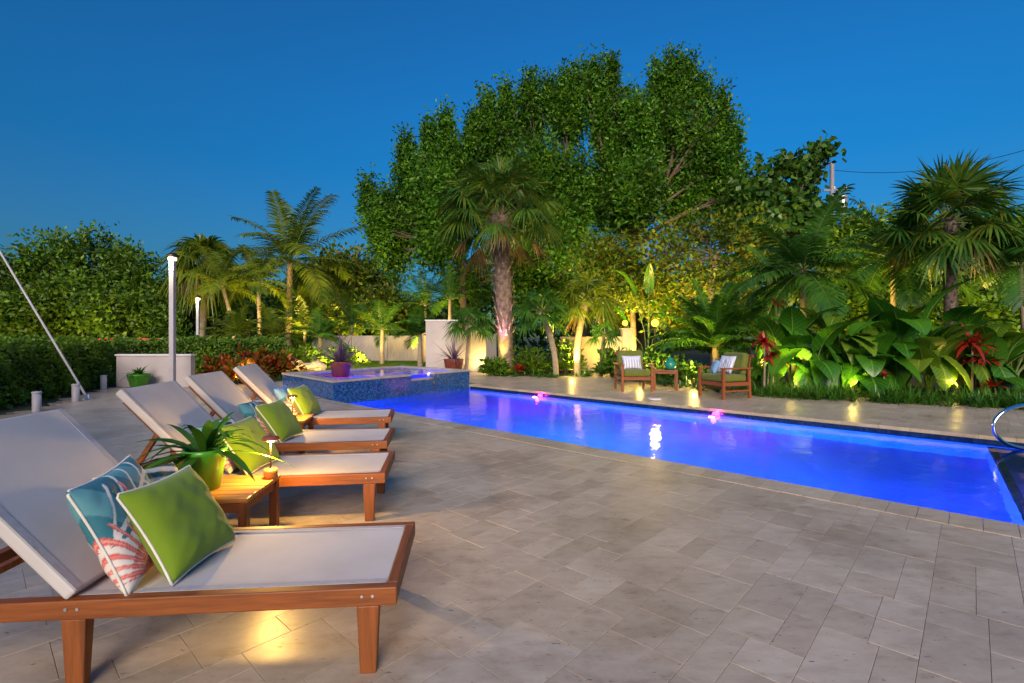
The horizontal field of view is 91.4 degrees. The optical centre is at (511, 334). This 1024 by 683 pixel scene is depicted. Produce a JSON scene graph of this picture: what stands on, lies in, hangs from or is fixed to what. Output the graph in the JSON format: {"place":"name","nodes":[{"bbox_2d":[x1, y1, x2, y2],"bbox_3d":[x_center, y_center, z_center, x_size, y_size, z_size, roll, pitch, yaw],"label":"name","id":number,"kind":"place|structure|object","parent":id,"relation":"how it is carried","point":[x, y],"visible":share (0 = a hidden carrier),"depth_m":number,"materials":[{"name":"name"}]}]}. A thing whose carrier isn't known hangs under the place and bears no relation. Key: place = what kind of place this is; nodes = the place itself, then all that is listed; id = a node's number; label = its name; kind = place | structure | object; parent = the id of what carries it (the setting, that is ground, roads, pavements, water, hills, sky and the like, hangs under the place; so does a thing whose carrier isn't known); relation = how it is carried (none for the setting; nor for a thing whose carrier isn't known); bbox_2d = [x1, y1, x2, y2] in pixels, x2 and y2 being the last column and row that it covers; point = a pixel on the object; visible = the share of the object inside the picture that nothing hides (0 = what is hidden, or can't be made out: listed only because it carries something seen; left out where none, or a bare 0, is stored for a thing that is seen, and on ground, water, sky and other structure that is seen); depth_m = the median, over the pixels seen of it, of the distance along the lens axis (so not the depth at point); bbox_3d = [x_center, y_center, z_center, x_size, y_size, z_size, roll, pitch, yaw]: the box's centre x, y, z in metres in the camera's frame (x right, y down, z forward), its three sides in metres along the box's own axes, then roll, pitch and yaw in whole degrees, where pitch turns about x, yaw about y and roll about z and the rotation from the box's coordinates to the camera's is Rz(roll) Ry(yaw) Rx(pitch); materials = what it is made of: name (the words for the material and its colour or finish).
{"place":"outdoors","nodes":[
{"label":"outdoors","id":0,"kind":"place"},
{"bbox_2d":[0,372,1023,682],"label":"patio","id":1,"kind":"structure","parent":0,"point":[976,582],"depth_m":2.60,"materials":[{"name":"stone"}]},
{"bbox_2d":[0,250,93,399],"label":"leaning pole","id":2,"kind":"object","parent":1,"relation":"on","point":[86,396],"visible":0.99,"depth_m":10.16,"materials":[{"name":"white metal"}]},
{"bbox_2d":[119,365,155,387],"bbox_3d":[-8.963,1.004,12.004,0.726,0.592,0.763,0,0,0],"label":"lime pot","id":3,"kind":"object","parent":1,"relation":"on","point":[138,377],"visible":0.96,"depth_m":11.90,"materials":[{"name":"ceramic"}]},
{"bbox_2d":[166,253,178,380],"bbox_3d":[-7.881,-0.305,11.607,0.252,3.210,0.252,0,0,0],"label":"lamp post","id":4,"kind":"object","parent":1,"relation":"on","point":[172,258],"visible":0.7,"depth_m":11.55,"materials":[{"name":"white metal"}]},
{"bbox_2d":[0,409,414,682],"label":"sun lounger","id":5,"kind":"object","parent":1,"relation":"on","point":[49,459],"visible":0.85,"depth_m":1.96,"materials":[{"name":"white fabric"}]},
{"bbox_2d":[66,455,153,595],"bbox_3d":[-1.566,0.756,2.042,0.153,0.459,0.472,-25,8,-12],"label":"throw pillow","id":6,"kind":"object","parent":5,"relation":"on","point":[104,523],"visible":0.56,"depth_m":1.87,"materials":[{"name":"fabric"}]},
{"bbox_2d":[91,462,178,482],"bbox_3d":[-1.667,0.797,2.323,0.130,0.400,0.420,-34,-10,6],"label":"throw pillow","id":7,"kind":"object","parent":5,"relation":"on","point":[154,474],"visible":0.04,"depth_m":2.40,"materials":[{"name":"fabric"}]},
{"bbox_2d":[115,465,234,585],"bbox_3d":[-1.417,0.790,2.142,0.158,0.419,0.441,-33,-1,1],"label":"throw pillow","id":8,"kind":"object","parent":5,"relation":"on","point":[180,523],"visible":0.99,"depth_m":2.03,"materials":[{"name":"fabric"}]},
{"bbox_2d":[210,474,279,526],"bbox_3d":[-1.760,1.107,3.020,0.520,0.385,0.493,0,0,-5],"label":"side table","id":9,"kind":"object","parent":1,"relation":"on","point":[241,495],"visible":0.46,"depth_m":2.98,"materials":[{"name":"brown wood"}]},
{"bbox_2d":[135,412,291,490],"bbox_3d":[-1.811,0.699,2.925,0.889,0.431,0.814,0,0,0],"label":"potted plant","id":10,"kind":"object","parent":9,"relation":"on","point":[204,453],"visible":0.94,"depth_m":2.92,"materials":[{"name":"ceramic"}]},
{"bbox_2d":[116,381,394,520],"bbox_3d":[-1.836,0.829,3.706,1.830,0.943,0.684,0,0,-8],"label":"sun lounger","id":11,"kind":"object","parent":1,"relation":"on","point":[156,409],"visible":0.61,"depth_m":3.54,"materials":[{"name":"white fabric"}]},
{"bbox_2d":[221,416,279,474],"bbox_3d":[-1.918,0.797,3.652,0.162,0.410,0.481,-35,0,0],"label":"throw pillow","id":12,"kind":"object","parent":11,"relation":"on","point":[254,462],"visible":0.7,"depth_m":3.57,"materials":[{"name":"fabric"}]},
{"bbox_2d":[170,371,394,453],"bbox_3d":[-2.086,0.829,4.766,1.830,0.943,0.684,0,0,-8],"label":"sun lounger","id":13,"kind":"object","parent":1,"relation":"on","point":[220,394],"visible":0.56,"depth_m":4.57,"materials":[{"name":"white fabric"}]},
{"bbox_2d":[238,398,270,434],"bbox_3d":[-2.360,0.792,4.712,0.144,0.420,0.460,-36,4,-6],"label":"throw pillow","id":14,"kind":"object","parent":13,"relation":"on","point":[248,409],"visible":0.34,"depth_m":4.54,"materials":[{"name":"fabric"}]},
{"bbox_2d":[255,399,302,442],"bbox_3d":[-2.180,0.800,4.701,0.160,0.410,0.471,-36,0,0],"label":"throw pillow","id":15,"kind":"object","parent":13,"relation":"on","point":[279,418],"visible":0.97,"depth_m":4.56,"materials":[{"name":"fabric"}]},
{"bbox_2d":[233,364,394,427],"bbox_3d":[-2.380,0.829,6.054,1.830,0.943,0.684,0,0,-10],"label":"sun lounger","id":16,"kind":"object","parent":1,"relation":"on","point":[258,381],"visible":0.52,"depth_m":5.86,"materials":[{"name":"white fabric"}]},
{"bbox_2d":[287,385,320,413],"bbox_3d":[-2.494,0.792,6.013,0.172,0.410,0.471,-32,0,0],"label":"throw pillow","id":17,"kind":"object","parent":16,"relation":"on","point":[305,401],"visible":0.84,"depth_m":5.87,"materials":[{"name":"fabric"}]},
{"bbox_2d":[282,365,469,402],"bbox_3d":[-3.400,1.675,12.449,2.941,1.530,4.127,0,0,39],"label":"spa","id":18,"kind":"object","parent":1,"relation":"in","point":[374,383],"visible":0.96,"depth_m":11.45,"materials":[{"name":"blue tile"}]},
{"bbox_2d":[316,334,362,377],"bbox_3d":[-3.713,0.408,10.790,1.466,1.002,1.567,0,0,0],"label":"spiky pot plant","id":19,"kind":"object","parent":18,"relation":"on","point":[340,366],"visible":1,"depth_m":10.70,"materials":[{"name":"purple plant"}]},
{"bbox_2d":[433,334,481,368],"bbox_3d":[-1.912,0.552,16.605,1.890,1.495,1.555,0,0,42],"label":"spiky pot plant","id":20,"kind":"object","parent":1,"relation":"on","point":[453,362],"visible":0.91,"depth_m":16.51,"materials":[{"name":"purple plant"}]},
{"bbox_2d":[442,304,496,368],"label":"fan palm","id":21,"kind":"object","parent":1,"relation":"on","point":[480,322],"visible":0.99,"depth_m":16.95,"materials":[{"name":"green plant"}]},
{"bbox_2d":[476,355,513,374],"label":"shrub","id":22,"kind":"object","parent":1,"relation":"on","point":[491,366],"visible":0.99,"depth_m":15.98,"materials":[{"name":"green plant"}]},
{"bbox_2d":[506,283,571,374],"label":"fan palm","id":23,"kind":"object","parent":1,"relation":"on","point":[532,300],"visible":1,"depth_m":15.48,"materials":[{"name":"green plant"}]},
{"bbox_2d":[560,328,633,370],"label":"garden wall","id":24,"kind":"structure","parent":1,"relation":"on","point":[591,354],"depth_m":18.20,"materials":[{"name":"beige paint"}]},
{"bbox_2d":[584,320,620,375],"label":"fan palm","id":25,"kind":"object","parent":1,"relation":"on","point":[599,330],"visible":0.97,"depth_m":15.70,"materials":[{"name":"green plant"}]},
{"bbox_2d":[591,346,624,376],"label":"shrub","id":26,"kind":"object","parent":1,"relation":"on","point":[608,357],"visible":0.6,"depth_m":15.38,"materials":[{"name":"green plant"}]},
{"bbox_2d":[613,350,653,391],"bbox_3d":[2.859,0.835,11.830,0.765,0.931,0.830,0,0,-2],"label":"armchair","id":27,"kind":"object","parent":1,"relation":"on","point":[643,374],"visible":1,"depth_m":11.67,"materials":[{"name":"red wood"}]},
{"bbox_2d":[697,352,753,399],"bbox_3d":[4.488,0.835,10.510,0.830,0.931,0.765,0,0,-20],"label":"armchair","id":28,"kind":"object","parent":1,"relation":"on","point":[737,376],"visible":0.91,"depth_m":10.30,"materials":[{"name":"red wood"}]},
{"bbox_2d":[749,330,781,389],"bbox_3d":[5.604,0.598,11.137,0.848,1.407,0.885,0,0,44],"label":"cordyline","id":29,"kind":"object","parent":1,"relation":"on","point":[763,339],"visible":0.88,"depth_m":11.09,"materials":[{"name":"red plant"}]},
{"bbox_2d":[0,338,1023,435],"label":"ground","id":30,"kind":"structure","parent":0,"point":[697,355],"depth_m":15.65,"materials":[{"name":"green plant"}]},
{"bbox_2d":[0,244,55,336],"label":"leafy tree","id":31,"kind":"object","parent":30,"relation":"on","point":[13,326],"visible":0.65,"depth_m":22.25,"materials":[{"name":"green plant"}]},
{"bbox_2d":[0,331,122,408],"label":"hedge","id":32,"kind":"object","parent":30,"relation":"on","point":[31,363],"visible":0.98,"depth_m":10.39,"materials":[{"name":"green plant"}]},
{"bbox_2d":[0,219,140,337],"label":"leafy tree","id":33,"kind":"object","parent":30,"relation":"on","point":[59,290],"visible":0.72,"depth_m":23.97,"materials":[{"name":"green plant"}]},
{"bbox_2d":[65,234,193,345],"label":"leafy tree","id":34,"kind":"object","parent":30,"relation":"on","point":[139,308],"visible":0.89,"depth_m":24.07,"materials":[{"name":"green plant"}]},
{"bbox_2d":[114,354,196,386],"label":"wall","id":35,"kind":"structure","parent":30,"relation":"on","point":[158,364],"depth_m":12.41,"materials":[{"name":"white paint"}]},
{"bbox_2d":[111,333,287,381],"bbox_3d":[-9.446,0.662,15.456,4.535,1.478,2.073,0,0,-32],"label":"hedge","id":36,"kind":"object","parent":30,"relation":"on","point":[214,347],"visible":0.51,"depth_m":14.86,"materials":[{"name":"green plant"}]},
{"bbox_2d":[150,233,255,343],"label":"fan palm","id":37,"kind":"object","parent":30,"relation":"on","point":[186,284],"visible":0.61,"depth_m":23.19,"materials":[{"name":"green plant"}]},
{"bbox_2d":[195,352,243,374],"bbox_3d":[-8.430,0.900,14.678,1.661,0.824,1.671,0,0,0],"label":"croton","id":38,"kind":"object","parent":30,"relation":"on","point":[207,367],"visible":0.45,"depth_m":14.40,"materials":[{"name":"red plant"}]},
{"bbox_2d":[174,241,269,337],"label":"feather palm","id":39,"kind":"object","parent":30,"relation":"on","point":[210,288],"visible":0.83,"depth_m":20.86,"materials":[{"name":"green plant"}]},
{"bbox_2d":[199,303,268,343],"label":"feather palm","id":40,"kind":"object","parent":30,"relation":"on","point":[236,325],"visible":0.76,"depth_m":18.31,"materials":[{"name":"green plant"}]},
{"bbox_2d":[158,264,312,343],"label":"leafy tree","id":41,"kind":"object","parent":30,"relation":"on","point":[272,301],"visible":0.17,"depth_m":30.27,"materials":[{"name":"green plant"}]},
{"bbox_2d":[219,357,275,382],"bbox_3d":[-7.309,0.961,13.543,1.522,0.717,1.631,0,0,0],"label":"croton","id":42,"kind":"object","parent":30,"relation":"on","point":[228,367],"visible":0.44,"depth_m":13.38,"materials":[{"name":"red plant"}]},
{"bbox_2d":[216,241,296,334],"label":"feather palm","id":43,"kind":"object","parent":30,"relation":"on","point":[256,261],"visible":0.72,"depth_m":21.82,"materials":[{"name":"green plant"}]},
{"bbox_2d":[234,343,291,373],"bbox_3d":[-7.620,0.766,15.290,1.697,1.090,1.838,0,0,-25],"label":"croton","id":44,"kind":"object","parent":30,"relation":"on","point":[256,358],"visible":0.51,"depth_m":15.11,"materials":[{"name":"red plant"}]},
{"bbox_2d":[245,305,309,348],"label":"feather palm","id":45,"kind":"object","parent":30,"relation":"on","point":[276,330],"visible":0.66,"depth_m":19.88,"materials":[{"name":"green plant"}]},
{"bbox_2d":[259,349,306,375],"bbox_3d":[-7.347,0.853,15.742,1.682,0.917,1.718,0,0,0],"label":"croton","id":46,"kind":"object","parent":30,"relation":"on","point":[287,361],"visible":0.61,"depth_m":15.70,"materials":[{"name":"red plant"}]},
{"bbox_2d":[200,186,371,354],"bbox_3d":[-10.967,-2.988,24.915,8.162,8.584,7.538,0,0,0],"label":"coconut palm","id":47,"kind":"object","parent":30,"relation":"on","point":[294,244],"visible":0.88,"depth_m":24.46,"materials":[{"name":"green plant"}]},
{"bbox_2d":[270,295,343,354],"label":"feather palm","id":48,"kind":"object","parent":30,"relation":"on","point":[301,311],"visible":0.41,"depth_m":23.80,"materials":[{"name":"green plant"}]},
{"bbox_2d":[282,341,332,363],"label":"shrub","id":49,"kind":"object","parent":30,"relation":"on","point":[301,355],"visible":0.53,"depth_m":19.86,"materials":[{"name":"green plant"}]},
{"bbox_2d":[285,306,354,361],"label":"feather palm","id":50,"kind":"object","parent":30,"relation":"on","point":[320,328],"visible":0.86,"depth_m":20.82,"materials":[{"name":"green plant"}]},
{"bbox_2d":[322,295,383,335],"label":"feather palm","id":51,"kind":"object","parent":30,"relation":"on","point":[354,317],"visible":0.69,"depth_m":25.89,"materials":[{"name":"green plant"}]},
{"bbox_2d":[283,238,429,335],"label":"leafy tree","id":52,"kind":"object","parent":30,"relation":"on","point":[371,288],"visible":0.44,"depth_m":31.88,"materials":[{"name":"green plant"}]},
{"bbox_2d":[323,360,425,369],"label":"lawn grass","id":53,"kind":"structure","parent":30,"relation":"on","point":[386,363],"depth_m":22.00,"materials":[{"name":"green plant"}]},
{"bbox_2d":[343,296,417,363],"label":"feather palm","id":54,"kind":"object","parent":30,"relation":"on","point":[383,322],"visible":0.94,"depth_m":22.40,"materials":[{"name":"green plant"}]},
{"bbox_2d":[312,334,496,360],"bbox_3d":[-5.475,0.625,25.500,9.410,1.370,0.160,0,0,0],"label":"garden fence","id":55,"kind":"object","parent":30,"relation":"on","point":[395,349],"visible":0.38,"depth_m":25.48,"materials":[{"name":"beige paint"}]},
{"bbox_2d":[395,303,435,366],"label":"feather palm","id":56,"kind":"object","parent":30,"relation":"on","point":[417,324],"visible":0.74,"depth_m":20.41,"materials":[{"name":"green plant"}]},
{"bbox_2d":[351,95,491,319],"bbox_3d":[-3.500,-5.029,24.755,6.460,12.876,7.390,0,0,32],"label":"shade tree","id":57,"kind":"object","parent":30,"relation":"on","point":[400,216],"visible":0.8,"depth_m":23.33,"materials":[{"name":"green plant"}]},
{"bbox_2d":[388,271,458,361],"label":"feather palm","id":58,"kind":"object","parent":30,"relation":"on","point":[423,293],"visible":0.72,"depth_m":23.90,"materials":[{"name":"green plant"}]},
{"bbox_2d":[407,263,491,319],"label":"feather palm","id":59,"kind":"object","parent":30,"relation":"on","point":[448,292],"visible":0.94,"depth_m":21.85,"materials":[{"name":"green plant"}]},
{"bbox_2d":[425,320,485,370],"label":"privacy wall","id":60,"kind":"structure","parent":30,"relation":"on","point":[436,333],"depth_m":17.80,"materials":[{"name":"white paint"}]},
{"bbox_2d":[430,152,573,366],"bbox_3d":[-0.340,-2.482,17.530,5.244,7.588,5.522,0,0,0],"label":"sabal palm","id":61,"kind":"object","parent":30,"relation":"on","point":[519,186],"visible":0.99,"depth_m":17.00,"materials":[{"name":"green plant"}]},
{"bbox_2d":[15,246,1018,351],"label":"treeline","id":62,"kind":"object","parent":30,"relation":"on","point":[443,314],"visible":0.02,"depth_m":41.30,"materials":[{"name":"green plant"}]},
{"bbox_2d":[510,344,551,373],"bbox_3d":[0.640,0.806,16.685,1.704,1.009,1.485,0,0,45],"label":"shrub","id":63,"kind":"object","parent":30,"relation":"on","point":[531,360],"visible":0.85,"depth_m":16.39,"materials":[{"name":"green plant"}]},
{"bbox_2d":[446,50,628,336],"bbox_3d":[1.148,-6.189,24.166,10.002,15.231,6.614,0,0,7],"label":"shade tree","id":64,"kind":"object","parent":30,"relation":"on","point":[523,115],"visible":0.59,"depth_m":23.95,"materials":[{"name":"green plant"}]},
{"bbox_2d":[496,367,609,377],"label":"border grass","id":65,"kind":"structure","parent":30,"relation":"on","point":[540,375],"depth_m":15.66,"materials":[{"name":"green plant"}]},
{"bbox_2d":[544,338,587,373],"bbox_3d":[1.788,0.692,16.763,1.669,1.235,1.886,0,0,0],"label":"shrub","id":66,"kind":"object","parent":30,"relation":"on","point":[567,355],"visible":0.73,"depth_m":16.60,"materials":[{"name":"green plant"}]},
{"bbox_2d":[549,269,624,374],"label":"fan palm","id":67,"kind":"object","parent":30,"relation":"on","point":[577,292],"visible":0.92,"depth_m":15.91,"materials":[{"name":"green plant"}]},
{"bbox_2d":[557,219,691,349],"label":"shade tree","id":68,"kind":"object","parent":30,"relation":"on","point":[613,279],"visible":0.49,"depth_m":19.70,"materials":[{"name":"green plant"}]},
{"bbox_2d":[609,263,674,355],"bbox_3d":[4.933,-0.611,18.678,2.650,3.832,2.272,0,0,-7],"label":"bird of paradise","id":69,"kind":"object","parent":30,"relation":"on","point":[649,277],"visible":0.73,"depth_m":18.41,"materials":[{"name":"green plant"}]},
{"bbox_2d":[643,350,686,379],"bbox_3d":[4.410,0.872,14.205,1.434,0.880,1.629,0,0,-33],"label":"shrub","id":70,"kind":"object","parent":30,"relation":"on","point":[660,363],"visible":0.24,"depth_m":13.95,"materials":[{"name":"green plant"}]},
{"bbox_2d":[576,38,758,355],"bbox_3d":[7.192,-6.071,23.336,8.329,15.029,5.452,0,0,-24],"label":"shade tree","id":71,"kind":"object","parent":30,"relation":"on","point":[656,135],"visible":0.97,"depth_m":22.54,"materials":[{"name":"green plant"}]},
{"bbox_2d":[317,384,1023,538],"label":"pool coping","id":72,"kind":"object","parent":30,"relation":"on","point":[969,522],"visible":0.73,"depth_m":5.47,"materials":[{"name":"stone"}]},
{"bbox_2d":[991,403,1023,449],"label":"handrail","id":73,"kind":"object","parent":72,"relation":"on","point":[996,418],"visible":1,"depth_m":6.08,"materials":[{"name":"metal"}]},
{"bbox_2d":[608,373,746,393],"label":"border grass","id":74,"kind":"structure","parent":30,"relation":"on","point":[664,382],"depth_m":12.45,"materials":[{"name":"green plant"}]},
{"bbox_2d":[661,358,709,384],"bbox_3d":[4.705,0.956,13.180,1.518,0.713,1.430,0,0,0],"label":"shrub","id":75,"kind":"object","parent":30,"relation":"on","point":[689,368],"visible":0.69,"depth_m":12.99,"materials":[{"name":"green plant"}]},
{"bbox_2d":[611,197,786,365],"bbox_3d":[7.181,-1.836,18.543,6.877,6.474,5.583,0,0,-1],"label":"shade tree","id":76,"kind":"object","parent":30,"relation":"on","point":[697,269],"visible":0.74,"depth_m":17.97,"materials":[{"name":"green plant"}]},
{"bbox_2d":[646,276,777,377],"bbox_3d":[5.477,-0.140,13.414,3.850,2.880,3.895,0,0,0],"label":"cycad","id":77,"kind":"object","parent":30,"relation":"on","point":[716,322],"visible":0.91,"depth_m":12.94,"materials":[{"name":"green plant"}]},
{"bbox_2d":[717,236,835,318],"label":"feather palm","id":78,"kind":"object","parent":30,"relation":"on","point":[766,261],"visible":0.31,"depth_m":14.41,"materials":[{"name":"green plant"}]},
{"bbox_2d":[714,130,846,323],"bbox_3d":[10.916,-3.585,20.887,5.595,10.033,3.314,0,0,-23],"label":"sea grape","id":79,"kind":"object","parent":30,"relation":"on","point":[804,174],"visible":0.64,"depth_m":20.60,"materials":[{"name":"green plant"}]},
{"bbox_2d":[755,306,843,391],"bbox_3d":[6.527,0.357,11.511,2.189,2.001,1.704,0,0,0],"label":"elephant ear","id":80,"kind":"object","parent":30,"relation":"on","point":[795,321],"visible":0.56,"depth_m":11.28},
{"bbox_2d":[713,184,905,340],"bbox_3d":[7.292,-1.091,12.475,3.998,4.782,3.876,0,0,0],"label":"feather palm","id":81,"kind":"object","parent":30,"relation":"on","point":[804,248],"visible":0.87,"depth_m":12.20,"materials":[{"name":"green plant"}]},
{"bbox_2d":[768,316,863,393],"bbox_3d":[6.753,0.674,10.965,2.338,2.272,1.551,0,0,31],"label":"elephant ear","id":82,"kind":"object","parent":30,"relation":"on","point":[824,371],"visible":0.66,"depth_m":10.82},
{"bbox_2d":[796,306,886,381],"bbox_3d":[7.296,0.334,11.254,1.826,1.944,1.827,0,0,-33],"label":"elephant ear","id":83,"kind":"object","parent":30,"relation":"on","point":[861,338],"visible":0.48,"depth_m":10.84},
{"bbox_2d":[806,196,878,350],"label":"screening tree","id":84,"kind":"object","parent":30,"relation":"on","point":[815,328],"visible":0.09,"depth_m":18.38,"materials":[{"name":"green plant"}]},
{"bbox_2d":[824,199,921,347],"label":"screening tree","id":85,"kind":"object","parent":30,"relation":"on","point":[858,310],"visible":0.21,"depth_m":17.16,"materials":[{"name":"green plant"}]},
{"bbox_2d":[834,328,921,395],"bbox_3d":[7.717,0.679,10.681,1.498,1.744,1.429,0,0,19],"label":"elephant ear","id":86,"kind":"object","parent":30,"relation":"on","point":[868,377],"visible":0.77,"depth_m":10.48},
{"bbox_2d":[736,376,1023,410],"bbox_3d":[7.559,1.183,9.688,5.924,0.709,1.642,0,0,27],"label":"border grass","id":87,"kind":"structure","parent":30,"relation":"on","point":[978,401],"depth_m":9.63,"materials":[{"name":"green plant"}]},
{"bbox_2d":[816,197,997,311],"bbox_3d":[10.703,-1.349,14.060,4.720,5.298,4.128,0,0,0],"label":"feather palm","id":88,"kind":"object","parent":30,"relation":"on","point":[905,300],"visible":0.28,"depth_m":13.55,"materials":[{"name":"green plant"}]},
{"bbox_2d":[848,279,972,389],"bbox_3d":[8.517,0.070,11.133,2.607,2.469,2.112,0,0,0],"label":"elephant ear","id":89,"kind":"object","parent":30,"relation":"on","point":[911,329],"visible":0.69,"depth_m":10.88},
{"bbox_2d":[883,209,969,328],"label":"screening tree","id":90,"kind":"object","parent":30,"relation":"on","point":[936,289],"visible":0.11,"depth_m":16.93,"materials":[{"name":"green plant"}]},
{"bbox_2d":[851,149,1023,389],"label":"fan palm","id":91,"kind":"object","parent":30,"relation":"on","point":[959,189],"visible":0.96,"depth_m":11.53,"materials":[{"name":"green plant"}]},
{"bbox_2d":[889,322,994,395],"bbox_3d":[9.016,0.699,10.583,1.763,1.916,1.582,0,0,0],"label":"elephant ear","id":92,"kind":"object","parent":30,"relation":"on","point":[928,357],"visible":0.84,"depth_m":10.29},
{"bbox_2d":[924,306,1015,336],"bbox_3d":[10.367,0.332,11.601,2.421,1.945,1.697,0,0,0],"label":"elephant ear","id":93,"kind":"object","parent":30,"relation":"on","point":[962,315],"visible":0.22,"depth_m":11.27},
{"bbox_2d":[920,204,1023,331],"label":"screening tree","id":94,"kind":"object","parent":30,"relation":"on","point":[992,310],"visible":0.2,"depth_m":15.61,"materials":[{"name":"green plant"}]},
{"bbox_2d":[947,325,1008,394],"bbox_3d":[9.788,0.738,10.775,2.058,1.897,1.506,0,0,29],"label":"elephant ear","id":95,"kind":"object","parent":30,"relation":"on","point":[981,372],"visible":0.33,"depth_m":10.44},
{"bbox_2d":[935,219,1023,374],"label":"feather palm","id":96,"kind":"object","parent":30,"relation":"on","point":[1015,294],"visible":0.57,"depth_m":11.16,"materials":[{"name":"green plant"}]},
{"bbox_2d":[954,323,1010,393],"bbox_3d":[9.648,0.517,10.442,1.213,1.568,1.192,0,0,0],"label":"cordyline","id":97,"kind":"object","parent":30,"relation":"on","point":[971,340],"visible":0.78,"depth_m":10.36,"materials":[{"name":"red plant"}]},
{"bbox_2d":[951,326,1023,399],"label":"elephant ear","id":98,"kind":"object","parent":30,"relation":"on","point":[1005,372],"visible":0.64,"depth_m":10.28},
{"bbox_2d":[986,323,1023,389],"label":"elephant ear","id":99,"kind":"object","parent":30,"relation":"on","point":[1009,338],"visible":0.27,"depth_m":10.84},
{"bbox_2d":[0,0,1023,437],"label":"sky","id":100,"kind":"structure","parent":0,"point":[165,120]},
{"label":"pool basin","id":101,"kind":"structure","parent":0,"visible":0},
{"bbox_2d":[349,388,1023,524],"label":"pool water","id":102,"kind":"structure","parent":101,"relation":"in","point":[982,480],"depth_m":6.28,"materials":[{"name":"blue liquid"}]},
{"bbox_2d":[470,386,1023,446],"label":"pool waterline tile","id":103,"kind":"object","parent":101,"relation":"attached to","point":[986,441],"visible":0.17,"depth_m":7.98,"materials":[{"name":"blue tile"}]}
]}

